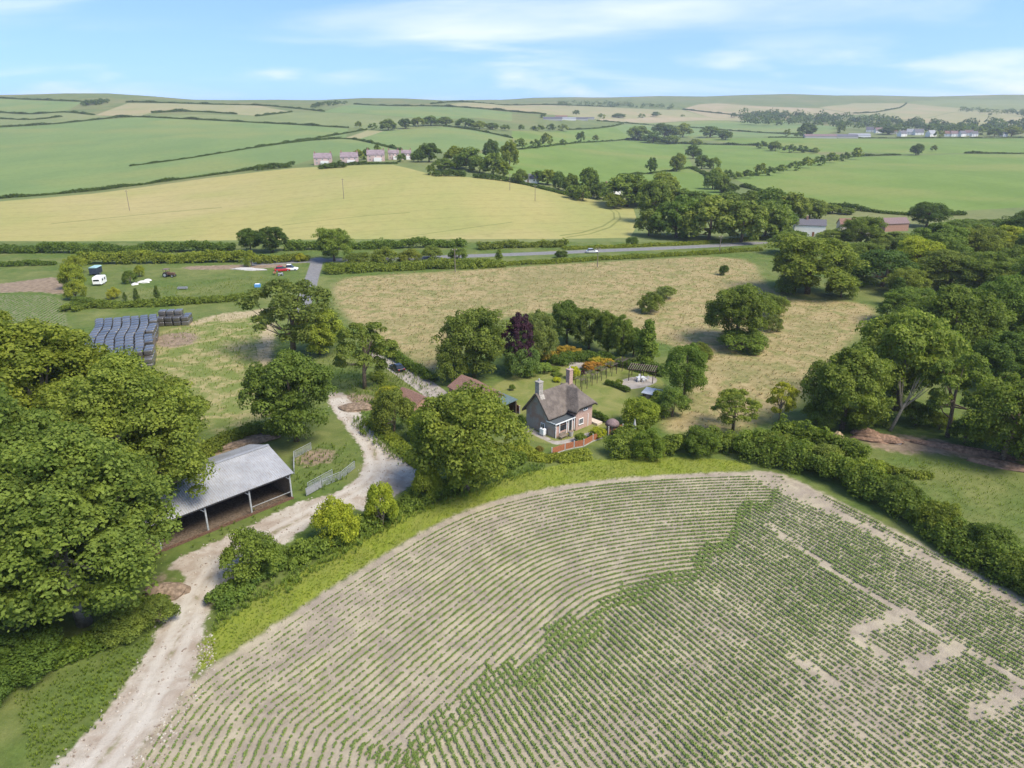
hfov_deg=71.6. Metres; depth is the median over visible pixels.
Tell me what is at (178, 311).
wrapped bale
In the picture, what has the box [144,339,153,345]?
wrapped bale
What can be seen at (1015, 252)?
woodland tree
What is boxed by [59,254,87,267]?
roadside shrub
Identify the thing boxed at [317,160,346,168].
hedge
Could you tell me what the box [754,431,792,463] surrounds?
hedge shrub
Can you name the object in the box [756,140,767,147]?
field tree
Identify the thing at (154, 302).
hedge
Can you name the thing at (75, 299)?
roadside shrub
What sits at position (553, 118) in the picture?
farm shed
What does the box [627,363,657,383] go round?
pergola
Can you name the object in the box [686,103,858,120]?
field
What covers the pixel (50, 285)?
bare earth
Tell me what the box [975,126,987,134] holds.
field tree
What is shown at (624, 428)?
hedge
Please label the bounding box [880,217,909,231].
brick barn
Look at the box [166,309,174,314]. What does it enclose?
wrapped bale
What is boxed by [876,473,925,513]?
hedge shrub
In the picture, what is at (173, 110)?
hedge
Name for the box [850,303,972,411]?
broadleaf tree
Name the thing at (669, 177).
field tree
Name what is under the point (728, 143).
hedge
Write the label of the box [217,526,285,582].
roadside shrub
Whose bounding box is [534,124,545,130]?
field tree
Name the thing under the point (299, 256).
roadside shrub
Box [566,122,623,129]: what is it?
hedge
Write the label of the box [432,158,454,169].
field tree
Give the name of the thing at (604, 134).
field
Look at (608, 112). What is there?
field
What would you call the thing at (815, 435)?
hedge
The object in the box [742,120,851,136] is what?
field
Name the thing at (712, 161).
field tree
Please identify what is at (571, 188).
field tree
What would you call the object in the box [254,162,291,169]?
hedge
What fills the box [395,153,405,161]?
field tree
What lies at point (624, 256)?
hedge
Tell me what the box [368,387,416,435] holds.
roadside shrub
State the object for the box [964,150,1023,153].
hedge
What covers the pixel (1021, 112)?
woodland
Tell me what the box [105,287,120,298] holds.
roadside shrub
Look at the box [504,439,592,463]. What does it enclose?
hedge
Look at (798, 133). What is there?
field tree
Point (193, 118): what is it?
hedge
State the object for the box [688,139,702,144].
field tree
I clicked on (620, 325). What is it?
broadleaf tree
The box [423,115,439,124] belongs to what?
field tree
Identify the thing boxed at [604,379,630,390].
hedge
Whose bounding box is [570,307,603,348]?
broadleaf tree
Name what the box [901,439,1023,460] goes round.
earth heap
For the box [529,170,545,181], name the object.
field tree
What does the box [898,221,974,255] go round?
woodland tree
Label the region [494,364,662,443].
lawn
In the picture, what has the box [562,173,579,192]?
field tree
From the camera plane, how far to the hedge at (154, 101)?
1664.89 m
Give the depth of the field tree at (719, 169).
562.51 m
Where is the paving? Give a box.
[372,353,657,443]
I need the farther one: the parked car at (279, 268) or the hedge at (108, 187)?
the hedge at (108, 187)
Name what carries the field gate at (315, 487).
on the grassland
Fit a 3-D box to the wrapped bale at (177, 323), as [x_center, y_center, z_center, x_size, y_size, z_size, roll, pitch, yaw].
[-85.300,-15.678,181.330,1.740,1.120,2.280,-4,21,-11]
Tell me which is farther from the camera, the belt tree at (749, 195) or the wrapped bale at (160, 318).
the belt tree at (749, 195)
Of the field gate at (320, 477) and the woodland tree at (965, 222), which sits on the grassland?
the field gate at (320, 477)
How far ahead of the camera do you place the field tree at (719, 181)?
488.47 m
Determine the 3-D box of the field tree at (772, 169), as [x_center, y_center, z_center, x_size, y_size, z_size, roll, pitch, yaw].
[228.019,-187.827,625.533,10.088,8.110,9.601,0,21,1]
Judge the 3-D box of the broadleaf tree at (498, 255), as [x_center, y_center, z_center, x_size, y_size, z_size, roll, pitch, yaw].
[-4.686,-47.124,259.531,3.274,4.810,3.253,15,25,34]
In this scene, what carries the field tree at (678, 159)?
on the field at (690, 179)
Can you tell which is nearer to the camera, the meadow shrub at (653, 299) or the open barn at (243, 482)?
the open barn at (243, 482)
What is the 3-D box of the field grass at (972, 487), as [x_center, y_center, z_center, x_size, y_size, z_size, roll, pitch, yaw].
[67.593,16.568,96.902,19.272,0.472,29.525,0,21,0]
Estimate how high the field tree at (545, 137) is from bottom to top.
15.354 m
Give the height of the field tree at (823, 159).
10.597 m
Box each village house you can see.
[866,127,873,131]
[897,130,906,136]
[906,128,915,134]
[912,129,923,134]
[925,129,936,136]
[944,130,952,136]
[951,130,958,136]
[958,130,966,136]
[969,130,978,136]
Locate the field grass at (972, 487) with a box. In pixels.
[893,457,1023,547]
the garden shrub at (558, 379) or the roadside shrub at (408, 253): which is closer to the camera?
the garden shrub at (558, 379)
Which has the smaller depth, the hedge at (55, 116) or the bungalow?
the bungalow
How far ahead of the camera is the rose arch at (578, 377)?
137.86 m
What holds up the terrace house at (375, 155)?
on the terrain at (528, 121)
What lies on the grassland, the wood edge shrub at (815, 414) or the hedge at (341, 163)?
the wood edge shrub at (815, 414)
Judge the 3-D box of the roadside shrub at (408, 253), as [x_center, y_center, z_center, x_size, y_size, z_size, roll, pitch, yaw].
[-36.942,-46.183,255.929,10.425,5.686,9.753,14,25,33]
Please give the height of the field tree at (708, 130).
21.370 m
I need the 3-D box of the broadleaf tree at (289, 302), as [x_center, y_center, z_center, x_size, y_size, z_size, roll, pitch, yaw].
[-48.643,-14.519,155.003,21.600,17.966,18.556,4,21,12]
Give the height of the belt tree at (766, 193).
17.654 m
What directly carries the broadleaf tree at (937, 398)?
on the grassland
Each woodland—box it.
[80,98,109,105]
[310,100,347,107]
[557,100,674,108]
[737,107,1023,131]
[750,110,836,120]
[959,106,1023,115]
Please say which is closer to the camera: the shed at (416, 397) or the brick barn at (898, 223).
the shed at (416, 397)
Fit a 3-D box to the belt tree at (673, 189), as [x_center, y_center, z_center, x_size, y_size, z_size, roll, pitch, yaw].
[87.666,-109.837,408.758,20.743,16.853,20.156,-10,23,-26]
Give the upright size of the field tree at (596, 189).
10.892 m
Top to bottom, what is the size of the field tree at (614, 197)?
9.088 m
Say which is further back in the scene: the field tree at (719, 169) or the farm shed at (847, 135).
the farm shed at (847, 135)
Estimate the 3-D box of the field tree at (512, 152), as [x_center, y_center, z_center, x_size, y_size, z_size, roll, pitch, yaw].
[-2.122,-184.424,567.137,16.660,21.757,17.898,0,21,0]
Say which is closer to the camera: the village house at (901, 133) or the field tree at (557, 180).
the field tree at (557, 180)
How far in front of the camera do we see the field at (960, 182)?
574.33 m
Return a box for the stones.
[56,393,410,767]
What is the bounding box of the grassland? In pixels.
[0,242,1023,767]
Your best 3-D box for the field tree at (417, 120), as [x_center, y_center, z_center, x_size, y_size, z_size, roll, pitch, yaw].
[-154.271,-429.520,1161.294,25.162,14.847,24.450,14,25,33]
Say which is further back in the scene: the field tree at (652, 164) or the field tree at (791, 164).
the field tree at (791, 164)
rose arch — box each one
[574,375,588,390]
[585,370,597,383]
[594,366,607,380]
[605,361,617,375]
[615,356,628,368]
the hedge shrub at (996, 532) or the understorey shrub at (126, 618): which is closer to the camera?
the understorey shrub at (126, 618)
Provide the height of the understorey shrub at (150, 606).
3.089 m
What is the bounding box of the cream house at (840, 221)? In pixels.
[836,218,868,235]
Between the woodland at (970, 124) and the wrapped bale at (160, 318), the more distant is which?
the woodland at (970, 124)
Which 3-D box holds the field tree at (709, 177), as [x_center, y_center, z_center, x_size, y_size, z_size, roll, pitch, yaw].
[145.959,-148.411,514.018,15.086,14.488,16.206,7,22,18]
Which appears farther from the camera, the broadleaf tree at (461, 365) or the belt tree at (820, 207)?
the belt tree at (820, 207)
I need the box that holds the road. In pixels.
[250,242,766,315]
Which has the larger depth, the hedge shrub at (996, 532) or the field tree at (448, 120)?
the field tree at (448, 120)
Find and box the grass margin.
[195,456,751,667]
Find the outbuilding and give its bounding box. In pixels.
[447,374,503,409]
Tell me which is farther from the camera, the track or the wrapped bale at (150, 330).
the wrapped bale at (150, 330)
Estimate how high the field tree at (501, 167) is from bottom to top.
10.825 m
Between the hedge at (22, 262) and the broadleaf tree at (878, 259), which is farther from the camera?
the hedge at (22, 262)
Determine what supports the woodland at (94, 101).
on the terrain at (528, 121)
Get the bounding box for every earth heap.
[142,582,190,600]
[217,435,280,451]
[338,402,371,411]
[850,428,878,434]
[850,432,904,443]
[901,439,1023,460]
[966,457,1023,472]
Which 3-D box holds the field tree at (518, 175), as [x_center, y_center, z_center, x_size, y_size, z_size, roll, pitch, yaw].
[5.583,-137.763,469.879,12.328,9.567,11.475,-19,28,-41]
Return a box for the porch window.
[560,424,565,430]
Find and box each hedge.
[0,96,80,101]
[0,110,95,114]
[0,114,348,127]
[0,115,62,119]
[0,161,294,198]
[0,240,236,253]
[0,259,58,266]
[2,593,170,686]
[57,292,253,312]
[75,249,245,264]
[125,100,325,111]
[129,137,339,165]
[150,108,236,113]
[196,420,289,458]
[204,551,317,615]
[254,128,367,147]
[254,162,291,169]
[255,110,292,115]
[256,252,310,263]
[278,450,527,572]
[282,236,467,250]
[308,137,402,149]
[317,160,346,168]
[323,257,507,274]
[345,161,397,165]
[353,103,546,113]
[365,417,429,467]
[368,371,399,388]
[372,346,437,380]
[430,100,614,106]
[431,169,466,176]
[443,124,512,137]
[472,173,580,196]
[475,238,568,249]
[476,246,762,266]
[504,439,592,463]
[517,138,629,149]
[547,350,669,376]
[561,236,769,249]
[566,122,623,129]
[592,409,608,420]
[596,120,793,133]
[602,425,756,458]
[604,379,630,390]
[608,388,665,436]
[617,166,690,175]
[630,137,817,152]
[682,108,739,115]
[690,166,741,195]
[732,427,1023,593]
[733,153,901,176]
[739,183,967,215]
[768,136,1023,137]
[771,413,872,459]
[853,102,906,112]
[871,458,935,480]
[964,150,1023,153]
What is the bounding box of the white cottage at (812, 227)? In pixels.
[793,216,826,236]
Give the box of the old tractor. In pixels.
[162,268,175,277]
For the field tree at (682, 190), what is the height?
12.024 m
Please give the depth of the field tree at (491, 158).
489.85 m
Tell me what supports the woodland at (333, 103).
on the terrain at (528, 121)
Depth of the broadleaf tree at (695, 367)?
129.67 m
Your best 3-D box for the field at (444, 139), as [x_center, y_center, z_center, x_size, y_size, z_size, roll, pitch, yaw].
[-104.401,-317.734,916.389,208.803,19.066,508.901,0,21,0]
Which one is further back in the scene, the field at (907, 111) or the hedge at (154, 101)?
the field at (907, 111)
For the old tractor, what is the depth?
234.49 m
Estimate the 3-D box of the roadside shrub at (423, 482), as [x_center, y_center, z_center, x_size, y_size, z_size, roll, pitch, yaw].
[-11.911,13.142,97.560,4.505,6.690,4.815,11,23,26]
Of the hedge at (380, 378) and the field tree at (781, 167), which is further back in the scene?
the field tree at (781, 167)
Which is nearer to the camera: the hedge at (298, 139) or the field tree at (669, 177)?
the field tree at (669, 177)
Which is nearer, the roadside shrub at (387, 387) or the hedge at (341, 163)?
the roadside shrub at (387, 387)
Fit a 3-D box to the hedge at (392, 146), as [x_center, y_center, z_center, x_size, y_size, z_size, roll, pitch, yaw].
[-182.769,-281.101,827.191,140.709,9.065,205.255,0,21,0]
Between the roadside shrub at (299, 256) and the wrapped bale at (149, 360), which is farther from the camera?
the roadside shrub at (299, 256)
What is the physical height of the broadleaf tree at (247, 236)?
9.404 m
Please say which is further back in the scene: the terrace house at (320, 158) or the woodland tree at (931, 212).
the terrace house at (320, 158)
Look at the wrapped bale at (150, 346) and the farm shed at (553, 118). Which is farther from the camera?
the farm shed at (553, 118)
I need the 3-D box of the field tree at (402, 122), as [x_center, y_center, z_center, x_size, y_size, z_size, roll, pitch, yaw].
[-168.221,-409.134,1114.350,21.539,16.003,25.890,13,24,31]
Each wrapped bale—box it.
[104,340,114,345]
[124,341,133,347]
[134,349,143,355]
[135,343,144,347]
[143,347,153,355]
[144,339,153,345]
[144,356,153,363]
[145,344,154,349]
[146,328,154,334]
[149,318,157,323]
[157,316,164,321]
[158,309,166,315]
[164,315,173,321]
[165,321,173,325]
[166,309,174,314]
[172,315,181,321]
[173,320,181,325]
[174,309,183,314]
[181,315,189,320]
[181,319,190,324]
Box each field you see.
[0,99,80,112]
[0,113,107,125]
[0,117,396,198]
[0,165,636,240]
[51,207,221,223]
[97,103,285,115]
[149,112,421,128]
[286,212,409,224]
[326,105,511,120]
[347,130,381,138]
[360,127,511,152]
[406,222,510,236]
[445,103,714,118]
[479,139,691,186]
[512,127,629,147]
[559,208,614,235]
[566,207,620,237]
[600,117,719,122]
[615,124,763,138]
[623,168,720,196]
[639,121,741,129]
[683,144,820,173]
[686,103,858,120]
[699,138,1023,153]
[733,154,1023,211]
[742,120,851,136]
[821,103,971,118]
[907,110,1023,125]
[909,99,1023,108]
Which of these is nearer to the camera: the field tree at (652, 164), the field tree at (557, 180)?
the field tree at (557, 180)
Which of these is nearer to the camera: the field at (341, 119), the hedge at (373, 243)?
the hedge at (373, 243)
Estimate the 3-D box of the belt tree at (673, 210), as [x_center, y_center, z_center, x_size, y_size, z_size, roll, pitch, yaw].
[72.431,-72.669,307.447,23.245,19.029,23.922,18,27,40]
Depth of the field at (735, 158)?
922.21 m
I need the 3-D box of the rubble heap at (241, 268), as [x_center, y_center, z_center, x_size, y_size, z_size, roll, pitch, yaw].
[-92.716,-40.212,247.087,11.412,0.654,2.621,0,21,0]
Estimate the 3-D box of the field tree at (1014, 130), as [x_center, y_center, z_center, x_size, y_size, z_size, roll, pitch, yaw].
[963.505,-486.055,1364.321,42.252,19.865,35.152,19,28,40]
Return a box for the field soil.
[128,472,1023,767]
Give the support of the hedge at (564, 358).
on the grassland
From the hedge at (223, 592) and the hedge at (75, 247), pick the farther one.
the hedge at (75, 247)
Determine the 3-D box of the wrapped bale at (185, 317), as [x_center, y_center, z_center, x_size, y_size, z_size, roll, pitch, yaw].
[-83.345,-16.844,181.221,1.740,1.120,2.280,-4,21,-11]
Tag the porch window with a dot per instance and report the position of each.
(562, 427)
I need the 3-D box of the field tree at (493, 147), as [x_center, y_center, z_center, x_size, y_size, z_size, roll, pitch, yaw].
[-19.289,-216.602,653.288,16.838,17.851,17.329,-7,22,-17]
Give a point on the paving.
(632, 383)
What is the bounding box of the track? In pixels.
[53,393,414,767]
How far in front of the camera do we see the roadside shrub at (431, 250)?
263.09 m
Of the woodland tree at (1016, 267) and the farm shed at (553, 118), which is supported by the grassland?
the woodland tree at (1016, 267)
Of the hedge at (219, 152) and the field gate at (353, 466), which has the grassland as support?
the field gate at (353, 466)
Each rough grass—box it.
[14,601,170,766]
[191,331,439,546]
[211,414,546,630]
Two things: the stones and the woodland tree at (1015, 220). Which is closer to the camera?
the stones
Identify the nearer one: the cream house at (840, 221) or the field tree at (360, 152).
the cream house at (840, 221)
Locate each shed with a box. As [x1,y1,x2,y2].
[400,387,429,410]
[543,117,561,120]
[562,117,575,120]
[576,117,587,120]
[641,387,662,400]
[803,134,836,138]
[836,134,857,137]
[848,133,870,136]
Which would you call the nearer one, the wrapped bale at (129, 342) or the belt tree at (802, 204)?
the wrapped bale at (129, 342)
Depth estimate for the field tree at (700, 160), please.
697.37 m
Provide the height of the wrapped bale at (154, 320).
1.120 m
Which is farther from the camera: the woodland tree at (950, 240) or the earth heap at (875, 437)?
the woodland tree at (950, 240)
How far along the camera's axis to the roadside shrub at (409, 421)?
115.08 m
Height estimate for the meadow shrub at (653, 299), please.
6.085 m
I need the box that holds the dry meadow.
[331,257,875,432]
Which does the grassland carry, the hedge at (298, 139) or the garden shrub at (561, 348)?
the garden shrub at (561, 348)
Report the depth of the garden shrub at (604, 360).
151.01 m
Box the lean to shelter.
[499,391,517,413]
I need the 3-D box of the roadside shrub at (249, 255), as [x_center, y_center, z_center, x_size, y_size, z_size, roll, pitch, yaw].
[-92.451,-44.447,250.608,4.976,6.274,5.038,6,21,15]
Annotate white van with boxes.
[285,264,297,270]
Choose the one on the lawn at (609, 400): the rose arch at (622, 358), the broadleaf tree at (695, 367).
the rose arch at (622, 358)
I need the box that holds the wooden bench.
[559,431,567,439]
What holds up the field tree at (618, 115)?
on the field at (608, 112)
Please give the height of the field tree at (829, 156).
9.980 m
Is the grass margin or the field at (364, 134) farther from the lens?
the field at (364, 134)
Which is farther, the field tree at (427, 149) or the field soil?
the field tree at (427, 149)
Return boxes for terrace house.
[313,151,331,164]
[340,150,358,162]
[366,148,384,161]
[388,148,398,159]
[401,148,410,159]
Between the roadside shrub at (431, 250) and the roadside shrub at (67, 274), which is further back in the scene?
the roadside shrub at (431, 250)
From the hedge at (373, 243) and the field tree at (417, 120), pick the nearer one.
the hedge at (373, 243)
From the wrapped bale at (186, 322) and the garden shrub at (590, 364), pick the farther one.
the wrapped bale at (186, 322)
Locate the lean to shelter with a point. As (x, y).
(512, 404)
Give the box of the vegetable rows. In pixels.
[0,294,65,325]
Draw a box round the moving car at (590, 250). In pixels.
[586,248,598,252]
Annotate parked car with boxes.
[274,266,289,271]
[389,363,404,372]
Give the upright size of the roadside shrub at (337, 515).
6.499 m
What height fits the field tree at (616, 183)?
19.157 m
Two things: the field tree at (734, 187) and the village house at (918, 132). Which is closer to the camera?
the field tree at (734, 187)
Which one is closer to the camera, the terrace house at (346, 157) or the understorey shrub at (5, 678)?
the understorey shrub at (5, 678)
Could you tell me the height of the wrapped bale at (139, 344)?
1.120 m
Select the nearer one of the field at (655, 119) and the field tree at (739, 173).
the field tree at (739, 173)
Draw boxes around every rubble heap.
[233,267,251,269]
[244,268,266,270]
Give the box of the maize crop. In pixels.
[139,475,1023,767]
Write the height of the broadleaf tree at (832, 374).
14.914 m
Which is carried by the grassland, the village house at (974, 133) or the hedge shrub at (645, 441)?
the hedge shrub at (645, 441)
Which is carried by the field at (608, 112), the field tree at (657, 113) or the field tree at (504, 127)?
the field tree at (657, 113)
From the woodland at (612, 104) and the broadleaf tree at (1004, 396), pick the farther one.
the woodland at (612, 104)
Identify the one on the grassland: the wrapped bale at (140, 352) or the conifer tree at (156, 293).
the conifer tree at (156, 293)
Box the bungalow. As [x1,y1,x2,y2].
[521,174,538,183]
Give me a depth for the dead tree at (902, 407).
118.14 m
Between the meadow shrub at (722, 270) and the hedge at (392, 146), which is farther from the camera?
the hedge at (392, 146)
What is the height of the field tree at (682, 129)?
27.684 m
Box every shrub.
[0,619,67,696]
[0,660,18,706]
[56,264,87,284]
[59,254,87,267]
[62,278,87,297]
[70,296,94,306]
[91,604,146,650]
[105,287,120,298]
[121,270,137,283]
[133,264,144,276]
[135,593,180,630]
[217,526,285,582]
[243,250,257,266]
[294,253,305,260]
[309,494,360,545]
[341,252,372,263]
[363,481,399,525]
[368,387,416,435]
[370,246,399,263]
[374,385,398,402]
[396,248,422,261]
[405,406,421,441]
[410,461,442,502]
[421,245,443,258]
[447,247,467,258]
[503,336,541,376]
[515,414,526,427]
[523,366,537,376]
[535,445,543,451]
[539,350,558,361]
[540,362,551,372]
[548,366,560,371]
[551,371,562,375]
[552,377,560,381]
[554,250,567,256]
[555,345,576,353]
[568,366,580,378]
[574,432,586,440]
[581,361,602,370]
[588,426,606,437]
[589,356,603,361]
[600,358,614,367]
[620,396,660,424]
[625,236,638,243]
[631,428,665,460]
[636,291,665,312]
[655,386,692,417]
[656,285,676,299]
[685,424,720,455]
[690,341,714,358]
[716,326,769,354]
[719,265,729,274]
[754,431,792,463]
[765,293,790,315]
[765,312,783,330]
[774,273,813,294]
[799,443,844,471]
[800,400,846,429]
[824,275,862,298]
[840,406,876,430]
[843,457,886,495]
[858,408,891,428]
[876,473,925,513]
[882,375,923,397]
[889,277,905,292]
[899,400,937,425]
[912,498,963,539]
[927,411,955,429]
[947,417,987,447]
[957,522,1021,559]
[994,549,1023,594]
[1010,430,1023,464]
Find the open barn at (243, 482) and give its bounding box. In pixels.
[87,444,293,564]
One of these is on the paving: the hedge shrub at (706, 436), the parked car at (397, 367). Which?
the parked car at (397, 367)
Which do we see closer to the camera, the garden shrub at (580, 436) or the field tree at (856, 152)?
the garden shrub at (580, 436)
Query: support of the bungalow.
on the field at (607, 161)
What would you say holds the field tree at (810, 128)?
on the terrain at (528, 121)
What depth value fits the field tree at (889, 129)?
1450.53 m
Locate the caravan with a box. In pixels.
[92,275,106,284]
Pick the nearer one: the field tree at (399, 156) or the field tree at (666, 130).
the field tree at (399, 156)
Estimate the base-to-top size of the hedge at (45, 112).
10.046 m
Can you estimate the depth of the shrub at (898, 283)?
197.02 m
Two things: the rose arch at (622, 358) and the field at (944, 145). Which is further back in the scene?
the field at (944, 145)
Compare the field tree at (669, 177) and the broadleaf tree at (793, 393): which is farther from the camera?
the field tree at (669, 177)
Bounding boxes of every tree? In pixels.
[0,309,49,385]
[0,314,140,444]
[0,382,87,582]
[0,421,182,631]
[38,345,219,520]
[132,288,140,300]
[139,371,210,441]
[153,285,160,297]
[234,347,338,441]
[235,278,339,352]
[236,228,259,250]
[255,226,289,251]
[290,309,345,354]
[311,226,355,260]
[332,321,398,388]
[353,149,364,158]
[354,121,361,126]
[362,147,370,159]
[367,123,377,129]
[378,118,396,129]
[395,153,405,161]
[398,118,412,128]
[403,378,533,492]
[410,149,424,161]
[411,117,424,125]
[417,143,441,161]
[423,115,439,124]
[425,163,434,174]
[429,306,513,376]
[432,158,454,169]
[435,340,469,382]
[439,117,454,123]
[442,145,467,167]
[451,146,481,170]
[454,118,474,126]
[469,158,488,172]
[470,121,487,128]
[479,152,504,174]
[482,139,498,154]
[485,122,498,129]
[494,162,512,175]
[494,249,502,259]
[499,139,519,164]
[500,124,509,129]
[501,311,534,373]
[512,169,528,181]
[513,308,559,357]
[514,138,526,147]
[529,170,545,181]
[530,139,541,146]
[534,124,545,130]
[538,169,554,184]
[540,132,552,143]
[546,123,555,129]
[551,300,582,342]
[552,171,564,189]
[558,123,568,130]
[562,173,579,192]
[564,184,578,197]
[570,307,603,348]
[573,185,591,200]
[575,131,584,141]
[579,167,599,196]
[589,181,607,198]
[594,310,621,351]
[599,173,650,206]
[602,192,626,208]
[608,314,636,356]
[612,113,625,117]
[624,327,643,356]
[626,126,650,140]
[633,208,663,235]
[633,318,660,363]
[636,180,671,217]
[641,131,661,142]
[645,157,657,171]
[648,194,704,237]
[650,123,677,137]
[651,111,660,115]
[653,171,680,189]
[658,179,681,203]
[660,135,680,143]
[664,342,709,395]
[669,152,686,170]
[670,188,691,202]
[676,122,693,136]
[677,194,740,239]
[680,190,710,201]
[685,144,702,158]
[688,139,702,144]
[695,155,708,168]
[699,126,719,136]
[702,169,722,188]
[702,283,781,342]
[708,157,720,167]
[709,191,749,210]
[710,388,762,430]
[713,167,726,178]
[713,174,730,192]
[716,201,769,241]
[717,129,732,139]
[724,169,734,177]
[727,182,739,190]
[731,171,743,178]
[740,189,760,204]
[742,169,754,176]
[750,201,794,235]
[752,186,797,213]
[754,163,765,175]
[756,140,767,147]
[763,230,871,294]
[765,166,775,174]
[765,381,800,420]
[766,229,810,247]
[767,140,782,150]
[767,210,799,232]
[777,164,787,171]
[778,192,812,218]
[782,144,796,152]
[783,129,790,136]
[787,161,801,170]
[794,131,803,135]
[796,198,828,218]
[797,123,817,133]
[797,145,808,151]
[799,346,897,429]
[800,156,815,165]
[813,229,854,242]
[814,155,827,165]
[826,152,839,160]
[827,204,843,213]
[833,215,888,246]
[836,125,845,132]
[837,207,855,213]
[840,152,850,160]
[846,249,925,286]
[850,241,885,259]
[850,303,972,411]
[851,147,864,156]
[869,231,912,252]
[873,286,936,314]
[878,125,899,134]
[881,266,933,288]
[888,378,929,431]
[891,234,945,264]
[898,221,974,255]
[903,295,956,320]
[904,201,953,226]
[909,143,924,154]
[914,283,1017,339]
[915,249,987,286]
[919,352,994,437]
[933,130,944,136]
[942,218,993,227]
[954,127,965,131]
[955,250,1023,288]
[956,224,1017,253]
[958,371,1023,460]
[961,326,1012,367]
[969,331,1023,383]
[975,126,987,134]
[975,272,1023,331]
[978,218,1001,227]
[985,224,1023,250]
[986,127,1003,135]
[994,210,1023,235]
[1000,244,1023,261]
[1002,126,1023,136]
[1007,257,1023,275]
[1011,325,1023,354]
[1014,230,1023,251]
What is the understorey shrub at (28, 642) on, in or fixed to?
on the grassland
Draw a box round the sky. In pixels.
[0,0,1023,99]
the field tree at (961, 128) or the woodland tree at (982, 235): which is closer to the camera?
the woodland tree at (982, 235)
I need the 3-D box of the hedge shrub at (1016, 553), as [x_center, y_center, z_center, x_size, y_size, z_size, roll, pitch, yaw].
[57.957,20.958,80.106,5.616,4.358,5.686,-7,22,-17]
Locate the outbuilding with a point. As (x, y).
(460, 379)
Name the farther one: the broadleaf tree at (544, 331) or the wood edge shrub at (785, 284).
the wood edge shrub at (785, 284)
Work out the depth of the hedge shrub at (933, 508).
89.02 m
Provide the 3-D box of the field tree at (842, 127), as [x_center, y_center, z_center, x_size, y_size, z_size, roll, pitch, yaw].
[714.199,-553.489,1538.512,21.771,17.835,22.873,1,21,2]
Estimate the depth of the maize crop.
71.27 m
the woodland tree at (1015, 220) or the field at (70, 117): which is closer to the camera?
the woodland tree at (1015, 220)
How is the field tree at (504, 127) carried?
on the terrain at (528, 121)
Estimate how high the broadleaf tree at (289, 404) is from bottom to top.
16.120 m
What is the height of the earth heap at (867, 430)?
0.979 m
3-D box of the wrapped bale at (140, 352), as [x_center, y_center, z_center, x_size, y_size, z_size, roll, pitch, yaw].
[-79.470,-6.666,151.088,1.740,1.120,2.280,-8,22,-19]
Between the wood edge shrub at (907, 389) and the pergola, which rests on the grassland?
the wood edge shrub at (907, 389)
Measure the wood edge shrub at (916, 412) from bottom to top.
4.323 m
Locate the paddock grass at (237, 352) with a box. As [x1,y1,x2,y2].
[115,276,287,429]
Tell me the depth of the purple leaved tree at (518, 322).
142.81 m
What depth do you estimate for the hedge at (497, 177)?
468.69 m
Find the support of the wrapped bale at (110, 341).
on the grassland
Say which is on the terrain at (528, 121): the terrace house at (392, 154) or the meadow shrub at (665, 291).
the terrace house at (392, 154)
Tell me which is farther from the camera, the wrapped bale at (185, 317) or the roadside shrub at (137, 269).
the roadside shrub at (137, 269)
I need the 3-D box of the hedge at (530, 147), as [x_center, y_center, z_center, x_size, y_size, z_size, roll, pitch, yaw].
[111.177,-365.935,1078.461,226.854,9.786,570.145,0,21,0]
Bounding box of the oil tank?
[540,427,545,436]
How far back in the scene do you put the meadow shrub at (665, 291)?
204.70 m
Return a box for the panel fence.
[551,433,602,452]
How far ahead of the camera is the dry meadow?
196.85 m
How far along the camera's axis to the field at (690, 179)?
588.61 m
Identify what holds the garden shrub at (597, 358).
on the grassland
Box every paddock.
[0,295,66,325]
[154,314,273,430]
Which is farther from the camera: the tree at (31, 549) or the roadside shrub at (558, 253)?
the roadside shrub at (558, 253)
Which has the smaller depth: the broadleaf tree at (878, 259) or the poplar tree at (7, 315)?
the poplar tree at (7, 315)
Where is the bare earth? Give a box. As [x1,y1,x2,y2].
[0,263,1018,583]
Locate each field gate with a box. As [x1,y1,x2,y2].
[294,442,311,457]
[305,480,321,495]
[307,469,332,486]
[322,472,340,486]
[340,461,354,476]
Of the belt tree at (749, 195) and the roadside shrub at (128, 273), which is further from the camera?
the belt tree at (749, 195)
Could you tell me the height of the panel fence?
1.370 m
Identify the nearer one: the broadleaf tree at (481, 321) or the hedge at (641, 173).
the broadleaf tree at (481, 321)
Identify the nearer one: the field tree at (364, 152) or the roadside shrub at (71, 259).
the roadside shrub at (71, 259)
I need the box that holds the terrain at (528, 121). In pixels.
[0,93,1023,241]
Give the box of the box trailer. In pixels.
[88,265,102,273]
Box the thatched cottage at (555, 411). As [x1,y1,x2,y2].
[522,366,601,438]
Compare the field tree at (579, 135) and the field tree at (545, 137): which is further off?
the field tree at (579, 135)

